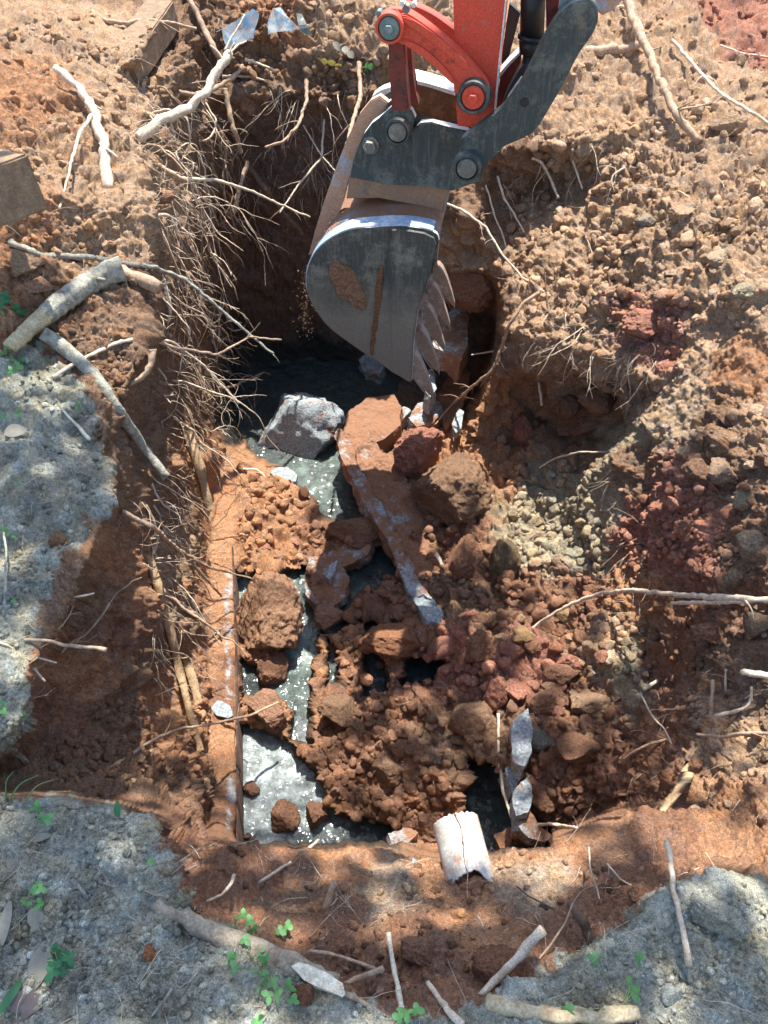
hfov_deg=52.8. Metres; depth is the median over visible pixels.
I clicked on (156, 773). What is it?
earth clod
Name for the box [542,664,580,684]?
earth clod
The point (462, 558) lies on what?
earth clod
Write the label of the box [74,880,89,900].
stick
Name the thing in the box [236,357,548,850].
sludge
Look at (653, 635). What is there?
earth clod
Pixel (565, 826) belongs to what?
root
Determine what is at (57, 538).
stone
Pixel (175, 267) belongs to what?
root
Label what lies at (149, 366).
root
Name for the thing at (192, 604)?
root
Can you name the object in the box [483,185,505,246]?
root
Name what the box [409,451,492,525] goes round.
boulder
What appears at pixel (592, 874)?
twig
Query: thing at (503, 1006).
log
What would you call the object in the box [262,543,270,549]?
earth clod
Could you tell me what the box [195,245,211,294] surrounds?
root
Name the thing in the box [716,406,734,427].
earth clod
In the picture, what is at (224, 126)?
root
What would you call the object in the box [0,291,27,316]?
clover
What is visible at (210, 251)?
root
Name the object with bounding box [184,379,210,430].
root
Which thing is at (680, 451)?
earth clod
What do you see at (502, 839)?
concrete chunk
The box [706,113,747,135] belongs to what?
earth clod
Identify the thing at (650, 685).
splinter
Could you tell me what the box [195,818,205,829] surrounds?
earth clod
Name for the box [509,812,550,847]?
concrete chunk
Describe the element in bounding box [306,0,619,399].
excavator arm
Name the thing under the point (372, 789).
earth clod
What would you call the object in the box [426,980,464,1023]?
stick
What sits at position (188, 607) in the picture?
root
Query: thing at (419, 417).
concrete chunk
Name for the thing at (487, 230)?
root
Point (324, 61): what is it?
clover
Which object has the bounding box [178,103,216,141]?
root
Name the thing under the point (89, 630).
root
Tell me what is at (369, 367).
concrete chunk
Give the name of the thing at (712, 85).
root
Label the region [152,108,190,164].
root
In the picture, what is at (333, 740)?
earth clod
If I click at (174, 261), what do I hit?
root
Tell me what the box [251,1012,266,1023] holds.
clover
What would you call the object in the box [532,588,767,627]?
twig
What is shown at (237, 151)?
root
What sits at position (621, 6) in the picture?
root
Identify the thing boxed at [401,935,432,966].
earth clod
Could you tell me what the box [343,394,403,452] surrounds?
concrete slab
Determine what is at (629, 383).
root
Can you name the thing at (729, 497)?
earth clod
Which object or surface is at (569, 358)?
root
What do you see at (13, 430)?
stone
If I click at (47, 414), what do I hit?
leaf
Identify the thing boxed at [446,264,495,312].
boulder
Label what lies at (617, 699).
earth clod
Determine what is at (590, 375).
root
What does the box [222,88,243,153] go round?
root
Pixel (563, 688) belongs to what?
earth clod
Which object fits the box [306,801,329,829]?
earth clod
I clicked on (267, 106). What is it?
root
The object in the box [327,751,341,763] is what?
earth clod
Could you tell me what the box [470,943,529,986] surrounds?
clod
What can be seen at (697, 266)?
earth clod
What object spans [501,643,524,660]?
earth clod
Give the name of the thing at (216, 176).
root
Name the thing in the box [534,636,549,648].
earth clod
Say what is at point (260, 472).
root
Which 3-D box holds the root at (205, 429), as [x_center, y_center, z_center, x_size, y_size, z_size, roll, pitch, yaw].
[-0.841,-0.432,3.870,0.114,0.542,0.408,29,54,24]
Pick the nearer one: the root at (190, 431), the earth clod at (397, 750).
the earth clod at (397, 750)
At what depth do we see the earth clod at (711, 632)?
2.47 m
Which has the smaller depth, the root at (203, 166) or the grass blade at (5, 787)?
the grass blade at (5, 787)
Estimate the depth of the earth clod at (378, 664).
3.61 m
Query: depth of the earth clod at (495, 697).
3.14 m
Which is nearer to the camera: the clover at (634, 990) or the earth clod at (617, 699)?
the clover at (634, 990)
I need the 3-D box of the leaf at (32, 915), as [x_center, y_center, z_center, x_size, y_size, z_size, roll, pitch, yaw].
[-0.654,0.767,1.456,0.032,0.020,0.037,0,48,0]
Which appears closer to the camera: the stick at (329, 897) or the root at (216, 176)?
the stick at (329, 897)
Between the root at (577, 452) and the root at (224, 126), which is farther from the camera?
the root at (224, 126)
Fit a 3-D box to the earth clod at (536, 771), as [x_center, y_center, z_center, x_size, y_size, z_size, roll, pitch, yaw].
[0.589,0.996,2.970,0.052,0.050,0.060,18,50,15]
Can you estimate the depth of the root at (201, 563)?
3.29 m
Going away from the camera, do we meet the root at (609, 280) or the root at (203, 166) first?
the root at (609, 280)
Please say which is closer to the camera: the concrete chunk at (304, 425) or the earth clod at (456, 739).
the earth clod at (456, 739)
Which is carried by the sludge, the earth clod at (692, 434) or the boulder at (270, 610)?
the boulder at (270, 610)
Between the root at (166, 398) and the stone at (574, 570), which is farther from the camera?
the stone at (574, 570)
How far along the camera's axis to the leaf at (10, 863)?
1.53 m
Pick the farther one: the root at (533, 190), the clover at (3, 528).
the root at (533, 190)
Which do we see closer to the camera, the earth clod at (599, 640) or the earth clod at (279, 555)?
the earth clod at (599, 640)
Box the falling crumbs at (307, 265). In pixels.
[290,182,347,337]
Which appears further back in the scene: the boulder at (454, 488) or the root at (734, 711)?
the boulder at (454, 488)
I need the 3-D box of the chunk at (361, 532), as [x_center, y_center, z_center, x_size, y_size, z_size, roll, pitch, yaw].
[-0.166,0.114,4.011,0.345,0.195,0.194,12,49,11]
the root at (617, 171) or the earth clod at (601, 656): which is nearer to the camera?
the earth clod at (601, 656)
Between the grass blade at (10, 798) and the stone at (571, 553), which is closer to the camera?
the grass blade at (10, 798)
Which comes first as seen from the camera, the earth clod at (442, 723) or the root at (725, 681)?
the root at (725, 681)
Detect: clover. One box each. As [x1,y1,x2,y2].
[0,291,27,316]
[0,346,25,373]
[0,406,22,418]
[0,526,12,535]
[0,700,25,718]
[10,535,16,604]
[20,896,44,910]
[29,799,53,825]
[30,878,45,894]
[45,942,74,983]
[144,858,153,864]
[227,908,298,1005]
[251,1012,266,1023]
[321,58,342,67]
[333,40,353,57]
[364,61,374,71]
[392,1002,424,1023]
[561,952,644,1014]
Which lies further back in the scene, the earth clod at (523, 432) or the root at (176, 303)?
the earth clod at (523, 432)
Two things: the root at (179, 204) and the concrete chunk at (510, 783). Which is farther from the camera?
the root at (179, 204)
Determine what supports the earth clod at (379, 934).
on the ground
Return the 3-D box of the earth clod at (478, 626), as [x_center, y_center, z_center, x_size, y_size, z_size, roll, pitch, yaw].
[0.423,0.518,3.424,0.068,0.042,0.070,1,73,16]
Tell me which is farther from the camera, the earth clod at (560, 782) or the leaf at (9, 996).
the earth clod at (560, 782)
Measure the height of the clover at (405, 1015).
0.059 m
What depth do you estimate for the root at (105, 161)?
2.97 m
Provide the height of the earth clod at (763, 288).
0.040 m
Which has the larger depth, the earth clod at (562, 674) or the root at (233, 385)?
the root at (233, 385)
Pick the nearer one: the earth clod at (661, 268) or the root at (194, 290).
the earth clod at (661, 268)
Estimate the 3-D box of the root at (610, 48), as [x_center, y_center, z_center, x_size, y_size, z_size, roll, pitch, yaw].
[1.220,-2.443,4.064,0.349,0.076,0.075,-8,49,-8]
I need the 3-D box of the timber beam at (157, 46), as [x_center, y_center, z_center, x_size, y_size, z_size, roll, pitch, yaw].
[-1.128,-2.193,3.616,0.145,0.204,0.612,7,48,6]
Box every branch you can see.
[39,327,169,479]
[90,7,196,34]
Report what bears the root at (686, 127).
on the ground
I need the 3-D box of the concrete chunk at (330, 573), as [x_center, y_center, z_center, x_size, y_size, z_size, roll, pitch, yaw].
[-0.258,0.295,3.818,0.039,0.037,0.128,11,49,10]
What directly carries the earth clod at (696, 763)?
on the ground
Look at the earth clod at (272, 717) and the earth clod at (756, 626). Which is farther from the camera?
the earth clod at (272, 717)
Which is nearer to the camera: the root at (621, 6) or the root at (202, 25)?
the root at (202, 25)
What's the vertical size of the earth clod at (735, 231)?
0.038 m
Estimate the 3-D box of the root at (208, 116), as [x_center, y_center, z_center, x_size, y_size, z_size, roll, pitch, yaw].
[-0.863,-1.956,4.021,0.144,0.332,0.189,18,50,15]
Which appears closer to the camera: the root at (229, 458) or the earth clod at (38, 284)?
the earth clod at (38, 284)
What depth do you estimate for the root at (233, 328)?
4.84 m
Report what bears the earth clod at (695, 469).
on the ground
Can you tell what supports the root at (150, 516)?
hanging from the ground
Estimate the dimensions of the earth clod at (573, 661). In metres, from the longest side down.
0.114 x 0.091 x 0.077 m
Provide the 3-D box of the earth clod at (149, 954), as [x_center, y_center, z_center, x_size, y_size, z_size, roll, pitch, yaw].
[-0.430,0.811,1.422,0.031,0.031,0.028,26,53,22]
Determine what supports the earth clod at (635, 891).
on the ground
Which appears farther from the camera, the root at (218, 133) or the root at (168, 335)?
the root at (218, 133)
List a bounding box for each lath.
[144,550,203,750]
[180,425,212,509]
[181,657,202,704]
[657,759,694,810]
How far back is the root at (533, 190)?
3.91 m
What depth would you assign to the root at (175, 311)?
3.18 m
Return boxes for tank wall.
[231,521,243,840]
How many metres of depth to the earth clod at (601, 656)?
3.03 m
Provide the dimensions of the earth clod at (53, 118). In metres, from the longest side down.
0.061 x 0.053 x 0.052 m
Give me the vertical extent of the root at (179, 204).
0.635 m
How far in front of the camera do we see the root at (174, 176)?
3.24 m
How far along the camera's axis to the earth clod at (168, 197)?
3.21 m
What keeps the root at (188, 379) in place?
hanging from the ground
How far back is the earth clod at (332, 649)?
3.67 m
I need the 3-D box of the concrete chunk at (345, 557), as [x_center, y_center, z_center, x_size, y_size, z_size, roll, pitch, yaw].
[-0.161,0.230,3.969,0.300,0.129,0.157,-33,56,-26]
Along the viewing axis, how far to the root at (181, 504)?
3.42 m
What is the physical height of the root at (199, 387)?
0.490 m
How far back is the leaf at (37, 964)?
1.40 m
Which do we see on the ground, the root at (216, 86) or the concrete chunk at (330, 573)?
the root at (216, 86)
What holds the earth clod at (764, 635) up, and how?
on the ground
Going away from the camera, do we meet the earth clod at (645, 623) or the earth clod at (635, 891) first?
the earth clod at (635, 891)
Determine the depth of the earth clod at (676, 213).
3.25 m
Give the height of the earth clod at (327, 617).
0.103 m
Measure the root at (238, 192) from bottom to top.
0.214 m
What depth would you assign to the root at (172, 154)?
3.60 m
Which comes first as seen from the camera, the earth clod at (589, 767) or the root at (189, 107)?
the earth clod at (589, 767)
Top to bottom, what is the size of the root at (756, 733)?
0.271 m
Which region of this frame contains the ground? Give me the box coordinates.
[0,0,767,1023]
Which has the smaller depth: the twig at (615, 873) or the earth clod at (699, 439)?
the twig at (615, 873)
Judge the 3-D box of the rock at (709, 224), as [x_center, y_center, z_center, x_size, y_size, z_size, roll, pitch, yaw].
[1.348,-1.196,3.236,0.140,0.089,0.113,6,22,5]
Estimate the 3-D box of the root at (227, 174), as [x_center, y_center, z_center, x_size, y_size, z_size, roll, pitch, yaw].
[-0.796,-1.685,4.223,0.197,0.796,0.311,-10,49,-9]
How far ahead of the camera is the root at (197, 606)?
3.16 m
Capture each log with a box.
[3,256,126,352]
[485,994,640,1023]
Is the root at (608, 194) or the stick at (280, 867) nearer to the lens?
the stick at (280, 867)
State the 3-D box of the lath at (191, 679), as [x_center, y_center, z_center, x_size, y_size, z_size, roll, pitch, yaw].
[-0.758,0.667,3.059,0.043,0.136,0.165,-17,50,-14]
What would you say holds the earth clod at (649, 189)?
on the ground
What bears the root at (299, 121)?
on the ground
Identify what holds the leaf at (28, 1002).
on the ground
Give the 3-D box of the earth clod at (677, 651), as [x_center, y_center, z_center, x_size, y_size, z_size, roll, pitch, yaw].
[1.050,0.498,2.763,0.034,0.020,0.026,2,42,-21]
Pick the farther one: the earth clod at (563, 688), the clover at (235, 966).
the earth clod at (563, 688)
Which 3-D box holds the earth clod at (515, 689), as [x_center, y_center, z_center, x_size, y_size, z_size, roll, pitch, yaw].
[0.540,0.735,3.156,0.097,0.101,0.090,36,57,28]
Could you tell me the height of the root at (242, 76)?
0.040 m
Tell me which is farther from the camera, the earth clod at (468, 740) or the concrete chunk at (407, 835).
the earth clod at (468, 740)
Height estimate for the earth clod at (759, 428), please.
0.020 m
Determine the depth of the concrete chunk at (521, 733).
2.93 m
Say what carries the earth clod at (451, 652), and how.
on the ground
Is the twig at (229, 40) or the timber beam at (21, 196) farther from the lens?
the twig at (229, 40)
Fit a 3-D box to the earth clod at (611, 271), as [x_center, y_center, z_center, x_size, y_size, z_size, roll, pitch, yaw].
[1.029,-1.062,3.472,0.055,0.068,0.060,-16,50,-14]
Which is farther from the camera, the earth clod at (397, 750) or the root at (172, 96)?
the root at (172, 96)
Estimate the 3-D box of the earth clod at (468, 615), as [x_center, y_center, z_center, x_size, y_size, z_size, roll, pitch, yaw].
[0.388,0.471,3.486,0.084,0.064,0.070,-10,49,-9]
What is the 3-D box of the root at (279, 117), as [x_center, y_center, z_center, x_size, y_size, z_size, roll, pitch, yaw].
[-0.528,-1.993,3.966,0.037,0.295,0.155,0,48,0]
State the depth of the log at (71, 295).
2.59 m
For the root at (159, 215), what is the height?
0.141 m
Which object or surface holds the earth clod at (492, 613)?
on the ground
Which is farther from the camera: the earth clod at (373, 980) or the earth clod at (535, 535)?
the earth clod at (535, 535)
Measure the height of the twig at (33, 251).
0.633 m
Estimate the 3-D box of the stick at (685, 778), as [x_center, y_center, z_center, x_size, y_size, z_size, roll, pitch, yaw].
[0.833,0.778,2.187,0.039,0.160,0.286,33,56,26]
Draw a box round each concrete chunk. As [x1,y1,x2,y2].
[211,700,233,718]
[258,392,345,458]
[270,467,297,483]
[304,553,349,612]
[325,561,337,583]
[327,541,374,571]
[358,354,385,384]
[386,827,417,844]
[402,406,410,428]
[407,398,444,429]
[409,593,443,624]
[422,369,436,414]
[430,307,468,382]
[435,367,470,434]
[452,408,463,438]
[493,827,523,850]
[498,766,517,800]
[509,709,532,781]
[509,775,532,823]
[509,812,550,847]
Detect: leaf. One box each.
[0,900,11,944]
[0,979,21,1014]
[1,529,15,542]
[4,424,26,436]
[6,859,18,869]
[10,988,42,1019]
[27,908,44,930]
[27,944,50,988]
[32,832,50,841]
[43,407,53,419]
[114,801,120,816]
[164,1001,172,1007]
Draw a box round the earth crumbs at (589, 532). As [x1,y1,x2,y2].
[236,433,624,829]
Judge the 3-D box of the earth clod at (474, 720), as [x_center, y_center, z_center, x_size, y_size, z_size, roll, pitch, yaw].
[0.359,0.860,3.148,0.198,0.184,0.169,4,32,3]
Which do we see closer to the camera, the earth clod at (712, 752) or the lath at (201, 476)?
the earth clod at (712, 752)
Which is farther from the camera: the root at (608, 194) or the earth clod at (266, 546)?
the earth clod at (266, 546)
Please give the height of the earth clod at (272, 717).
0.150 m
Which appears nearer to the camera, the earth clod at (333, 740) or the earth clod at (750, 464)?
the earth clod at (750, 464)
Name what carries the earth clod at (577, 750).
on the ground
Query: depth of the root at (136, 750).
2.81 m
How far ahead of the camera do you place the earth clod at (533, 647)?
3.22 m
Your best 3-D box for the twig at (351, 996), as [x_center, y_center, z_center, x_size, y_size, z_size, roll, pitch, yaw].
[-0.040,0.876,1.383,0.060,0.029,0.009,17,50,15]
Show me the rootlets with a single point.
(606, 360)
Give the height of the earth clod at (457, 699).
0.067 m
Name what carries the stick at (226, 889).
on the ground
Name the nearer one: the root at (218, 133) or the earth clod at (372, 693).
the earth clod at (372, 693)
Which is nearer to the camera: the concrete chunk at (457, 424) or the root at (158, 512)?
the root at (158, 512)
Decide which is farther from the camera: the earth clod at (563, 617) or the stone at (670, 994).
the earth clod at (563, 617)
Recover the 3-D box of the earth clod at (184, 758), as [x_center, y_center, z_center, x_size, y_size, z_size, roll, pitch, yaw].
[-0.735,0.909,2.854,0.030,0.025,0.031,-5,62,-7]
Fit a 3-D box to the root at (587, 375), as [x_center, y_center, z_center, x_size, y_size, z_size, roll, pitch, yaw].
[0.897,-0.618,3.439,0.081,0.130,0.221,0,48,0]
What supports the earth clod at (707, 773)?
on the ground
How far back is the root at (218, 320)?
4.66 m
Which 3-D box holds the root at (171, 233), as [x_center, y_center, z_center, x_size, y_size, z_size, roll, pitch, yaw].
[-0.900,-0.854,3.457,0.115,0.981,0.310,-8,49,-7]
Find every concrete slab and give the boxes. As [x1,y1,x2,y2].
[334,428,439,597]
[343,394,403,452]
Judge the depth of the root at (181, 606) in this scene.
3.02 m
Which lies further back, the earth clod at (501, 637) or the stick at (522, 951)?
the earth clod at (501, 637)
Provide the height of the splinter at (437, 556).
0.062 m
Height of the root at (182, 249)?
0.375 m
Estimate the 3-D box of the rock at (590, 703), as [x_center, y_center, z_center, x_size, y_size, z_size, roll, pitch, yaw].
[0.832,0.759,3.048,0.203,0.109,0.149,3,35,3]
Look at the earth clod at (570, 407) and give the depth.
3.75 m
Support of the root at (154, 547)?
attached to the lath at (171, 638)
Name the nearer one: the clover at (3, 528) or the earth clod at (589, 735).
the clover at (3, 528)
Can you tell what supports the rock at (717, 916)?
on the ground
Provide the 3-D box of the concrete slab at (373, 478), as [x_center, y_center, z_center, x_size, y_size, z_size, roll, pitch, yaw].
[0.085,0.044,3.998,0.339,0.202,1.402,-16,50,-14]
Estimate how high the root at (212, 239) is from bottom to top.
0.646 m
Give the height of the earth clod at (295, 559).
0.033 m
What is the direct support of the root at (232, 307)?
hanging from the ground
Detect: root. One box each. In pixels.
[52,64,117,188]
[59,114,93,209]
[61,577,141,652]
[111,701,278,767]
[121,509,221,596]
[122,265,162,293]
[124,132,186,189]
[128,349,156,386]
[134,41,246,142]
[141,143,245,234]
[143,502,161,546]
[148,469,179,518]
[148,521,252,579]
[148,576,247,657]
[149,470,226,552]
[150,898,345,997]
[151,527,170,625]
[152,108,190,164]
[153,505,192,550]
[154,104,193,212]
[157,85,181,103]
[157,213,194,239]
[158,229,192,341]
[159,188,243,284]
[159,225,211,367]
[159,312,173,324]
[162,273,171,326]
[162,298,199,421]
[163,393,174,403]
[164,218,209,413]
[165,149,208,282]
[166,317,174,340]
[166,441,215,564]
[167,168,310,219]
[169,277,199,394]
[169,433,230,476]
[170,122,231,264]
[170,238,191,267]
[170,334,198,369]
[170,489,186,531]
[171,219,192,263]
[171,224,211,311]
[171,577,233,643]
[172,379,284,458]
[173,229,187,277]
[173,416,266,515]
[174,143,213,249]
[175,413,206,454]
[176,388,240,437]
[177,383,219,441]
[178,64,243,96]
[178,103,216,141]
[179,491,182,517]
[180,431,246,532]
[181,183,243,251]
[181,267,200,360]
[182,152,195,170]
[182,195,216,255]
[182,603,205,629]
[184,304,216,334]
[184,376,210,418]
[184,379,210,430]
[187,0,219,58]
[189,599,203,627]
[190,196,237,223]
[191,182,204,265]
[191,202,237,299]
[193,181,231,309]
[193,570,214,603]
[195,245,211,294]
[196,108,240,166]
[196,154,225,225]
[196,249,215,268]
[196,498,217,541]
[198,205,290,284]
[201,101,258,152]
[203,324,240,352]
[204,186,217,220]
[209,333,252,366]
[210,119,259,250]
[210,242,231,298]
[210,299,253,328]
[210,439,247,474]
[211,164,234,203]
[211,338,217,362]
[213,198,273,257]
[215,205,232,237]
[216,294,221,348]
[218,372,270,389]
[219,223,237,234]
[221,107,237,162]
[221,296,250,369]
[222,71,270,81]
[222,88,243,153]
[226,373,256,416]
[229,134,248,177]
[230,400,252,428]
[231,160,248,213]
[236,466,319,502]
[241,158,304,236]
[244,90,289,129]
[245,58,274,70]
[264,78,308,150]
[264,100,291,156]
[270,119,330,218]
[278,87,287,150]
[285,99,298,148]
[302,124,334,170]
[326,106,341,176]
[333,61,362,145]
[432,291,539,426]
[447,203,550,296]
[471,350,492,355]
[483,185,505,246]
[496,176,524,232]
[497,713,577,828]
[528,330,582,371]
[530,327,583,374]
[531,157,559,198]
[532,167,548,210]
[537,382,542,405]
[539,451,606,467]
[544,272,548,312]
[563,328,577,379]
[572,161,582,188]
[579,355,592,399]
[584,39,646,56]
[585,357,601,397]
[591,146,600,185]
[597,165,625,191]
[602,165,615,219]
[607,271,610,286]
[614,356,630,418]
[618,5,645,34]
[622,737,667,760]
[623,0,707,144]
[640,694,671,743]
[671,39,767,125]
[696,731,767,739]
[709,679,714,714]
[714,686,752,716]
[720,44,767,58]
[724,669,726,690]
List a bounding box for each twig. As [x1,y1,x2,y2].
[2,532,7,617]
[8,239,279,362]
[52,323,242,418]
[67,592,93,611]
[149,988,172,1018]
[158,324,281,364]
[224,14,244,50]
[309,949,382,974]
[343,965,384,984]
[345,991,374,1008]
[516,886,553,908]
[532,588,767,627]
[537,883,598,958]
[588,847,599,898]
[607,863,631,885]
[670,600,756,604]
[740,669,767,678]
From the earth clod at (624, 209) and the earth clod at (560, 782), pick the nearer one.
the earth clod at (560, 782)
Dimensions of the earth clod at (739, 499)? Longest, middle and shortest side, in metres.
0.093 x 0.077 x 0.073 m
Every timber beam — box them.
[0,149,47,226]
[121,0,178,83]
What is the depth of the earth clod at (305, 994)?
1.37 m
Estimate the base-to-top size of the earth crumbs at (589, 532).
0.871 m
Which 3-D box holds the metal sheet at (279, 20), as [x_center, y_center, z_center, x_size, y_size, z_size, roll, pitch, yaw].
[-0.485,-2.389,3.763,0.158,0.083,0.135,0,48,0]
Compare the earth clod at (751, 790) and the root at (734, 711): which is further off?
the root at (734, 711)
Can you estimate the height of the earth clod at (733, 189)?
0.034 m
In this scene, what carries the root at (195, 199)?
hanging from the ground
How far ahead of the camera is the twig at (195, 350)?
3.00 m
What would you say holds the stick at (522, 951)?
on the ground
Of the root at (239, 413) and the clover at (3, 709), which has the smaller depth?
the clover at (3, 709)
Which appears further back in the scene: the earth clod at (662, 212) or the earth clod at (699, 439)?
the earth clod at (662, 212)
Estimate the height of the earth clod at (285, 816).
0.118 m
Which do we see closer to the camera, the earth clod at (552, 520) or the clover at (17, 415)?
the clover at (17, 415)
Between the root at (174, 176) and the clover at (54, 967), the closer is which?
the clover at (54, 967)
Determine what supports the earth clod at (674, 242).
on the ground
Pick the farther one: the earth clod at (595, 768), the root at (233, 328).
the root at (233, 328)
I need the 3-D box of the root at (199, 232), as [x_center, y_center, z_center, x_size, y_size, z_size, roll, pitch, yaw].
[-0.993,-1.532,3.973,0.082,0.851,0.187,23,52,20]
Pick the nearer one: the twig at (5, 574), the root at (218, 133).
the twig at (5, 574)
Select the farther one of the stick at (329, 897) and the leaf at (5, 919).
the stick at (329, 897)
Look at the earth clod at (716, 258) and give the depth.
3.02 m
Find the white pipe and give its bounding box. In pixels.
[433,811,493,890]
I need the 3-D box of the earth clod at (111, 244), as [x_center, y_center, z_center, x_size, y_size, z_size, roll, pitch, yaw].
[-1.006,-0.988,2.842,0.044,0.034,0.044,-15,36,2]
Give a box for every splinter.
[58,406,90,440]
[434,552,443,565]
[643,679,658,690]
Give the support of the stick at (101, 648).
on the ground
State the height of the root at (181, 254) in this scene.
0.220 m
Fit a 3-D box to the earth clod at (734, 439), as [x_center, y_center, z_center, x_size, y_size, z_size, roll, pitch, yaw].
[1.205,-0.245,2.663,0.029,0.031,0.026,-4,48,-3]
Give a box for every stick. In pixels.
[0,642,56,663]
[23,638,106,651]
[33,668,45,681]
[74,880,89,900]
[207,873,235,901]
[258,839,319,883]
[321,880,337,908]
[386,932,403,1013]
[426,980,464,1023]
[478,925,545,994]
[567,901,595,944]
[664,840,691,965]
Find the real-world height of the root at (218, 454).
0.548 m
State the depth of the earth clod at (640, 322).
3.21 m
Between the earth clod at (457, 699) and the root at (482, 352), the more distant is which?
the root at (482, 352)
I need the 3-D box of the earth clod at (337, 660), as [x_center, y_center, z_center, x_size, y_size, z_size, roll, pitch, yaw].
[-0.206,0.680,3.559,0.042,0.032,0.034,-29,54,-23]
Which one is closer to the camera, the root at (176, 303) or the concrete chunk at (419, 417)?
the root at (176, 303)
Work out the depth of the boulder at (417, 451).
4.16 m
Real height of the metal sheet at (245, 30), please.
0.150 m
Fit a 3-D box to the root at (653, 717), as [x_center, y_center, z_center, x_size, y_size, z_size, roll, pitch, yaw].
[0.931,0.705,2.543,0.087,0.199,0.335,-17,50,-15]
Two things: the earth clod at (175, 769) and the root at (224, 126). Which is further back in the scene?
the root at (224, 126)
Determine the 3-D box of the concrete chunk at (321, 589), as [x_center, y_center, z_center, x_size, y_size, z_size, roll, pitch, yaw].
[-0.282,0.374,3.857,0.226,0.176,0.321,0,48,0]
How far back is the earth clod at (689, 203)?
3.26 m
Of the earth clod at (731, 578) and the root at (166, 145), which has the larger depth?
the root at (166, 145)
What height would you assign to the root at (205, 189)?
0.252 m
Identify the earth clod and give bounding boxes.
[9,249,47,276]
[22,276,56,293]
[42,218,51,228]
[46,115,61,123]
[70,242,75,248]
[83,201,91,209]
[107,239,115,247]
[142,943,156,961]
[153,771,159,776]
[156,189,174,204]
[172,766,179,774]
[181,755,188,761]
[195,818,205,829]
[197,828,208,841]
[227,841,239,852]
[242,780,259,796]
[243,832,250,839]
[247,688,286,729]
[257,652,289,686]
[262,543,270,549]
[271,799,300,833]
[276,553,282,558]
[290,983,313,1006]
[292,556,298,563]
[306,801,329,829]
[314,603,343,631]
[317,694,356,727]
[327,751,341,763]
[329,641,335,654]
[330,735,336,744]
[334,656,343,663]
[340,636,348,642]
[351,718,362,730]
[368,786,375,794]
[369,689,377,697]
[370,977,377,983]
[372,754,404,788]
[373,926,384,940]
[375,661,381,668]
[389,739,407,758]
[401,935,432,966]
[422,678,431,685]
[427,765,441,782]
[437,781,448,790]
[439,720,445,727]
[446,534,477,581]
[447,701,494,741]
[449,649,454,655]
[450,689,465,707]
[450,734,463,745]
[460,609,478,620]
[464,735,473,745]
[465,629,497,663]
[470,612,494,626]
[473,623,486,630]
[483,676,507,711]
[487,610,496,619]
[488,539,520,588]
[495,633,508,641]
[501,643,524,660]
[505,677,527,701]
[511,626,535,644]
[512,413,534,445]
[518,614,525,622]
[521,670,527,676]
[524,640,541,654]
[525,686,560,714]
[526,519,532,525]
[529,531,542,539]
[531,764,542,779]
[532,784,557,812]
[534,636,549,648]
[541,682,555,689]
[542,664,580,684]
[547,517,555,522]
[552,706,564,715]
[555,654,583,670]
[555,682,566,691]
[555,730,598,768]
[556,608,573,624]
[557,778,564,785]
[558,394,583,420]
[565,634,571,643]
[572,629,587,646]
[575,484,581,493]
[577,386,616,416]
[577,555,586,566]
[585,732,594,739]
[587,723,593,728]
[587,763,595,771]
[592,766,598,771]
[594,637,603,643]
[594,650,607,662]
[606,267,616,281]
[615,204,636,218]
[615,696,621,701]
[620,308,659,338]
[627,882,647,903]
[635,257,644,264]
[640,627,646,633]
[641,619,649,628]
[647,186,652,195]
[647,630,660,641]
[658,209,665,217]
[658,265,664,271]
[664,269,677,277]
[667,204,695,222]
[670,238,679,247]
[674,445,689,457]
[674,649,680,653]
[681,458,711,484]
[684,200,695,207]
[689,429,697,438]
[689,804,699,811]
[690,622,724,643]
[690,756,702,772]
[693,262,702,271]
[695,433,703,443]
[700,770,710,776]
[703,644,709,653]
[705,249,728,267]
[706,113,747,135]
[707,457,737,484]
[708,188,715,194]
[709,749,716,755]
[711,210,716,216]
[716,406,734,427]
[720,244,729,248]
[723,567,746,587]
[723,799,731,808]
[726,494,733,502]
[729,186,739,193]
[730,227,740,235]
[730,436,738,443]
[731,282,756,298]
[732,489,755,510]
[735,530,767,562]
[743,460,759,469]
[743,607,767,640]
[748,787,754,794]
[756,426,762,431]
[758,282,767,293]
[761,631,767,637]
[761,751,767,761]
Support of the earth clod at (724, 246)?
on the ground
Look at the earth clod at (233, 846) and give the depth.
1.89 m
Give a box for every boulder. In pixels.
[236,571,304,650]
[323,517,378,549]
[358,623,423,660]
[393,426,444,477]
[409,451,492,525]
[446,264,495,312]
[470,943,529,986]
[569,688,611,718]
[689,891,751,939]
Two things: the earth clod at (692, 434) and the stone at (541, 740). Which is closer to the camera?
the earth clod at (692, 434)
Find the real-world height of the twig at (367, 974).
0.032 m
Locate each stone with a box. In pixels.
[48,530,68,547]
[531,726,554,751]
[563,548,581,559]
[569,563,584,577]
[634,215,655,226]
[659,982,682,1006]
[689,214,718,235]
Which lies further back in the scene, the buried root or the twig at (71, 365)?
the twig at (71, 365)
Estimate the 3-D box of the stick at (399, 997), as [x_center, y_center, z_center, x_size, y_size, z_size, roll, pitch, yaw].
[0.022,0.873,1.466,0.014,0.120,0.164,-6,48,-5]
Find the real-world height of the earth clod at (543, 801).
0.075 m
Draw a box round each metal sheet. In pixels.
[221,9,258,48]
[268,7,298,34]
[296,13,311,35]
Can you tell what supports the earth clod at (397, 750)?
on the ground
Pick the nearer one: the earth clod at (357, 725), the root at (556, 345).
the earth clod at (357, 725)
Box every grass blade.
[5,772,12,798]
[9,775,37,800]
[26,779,53,800]

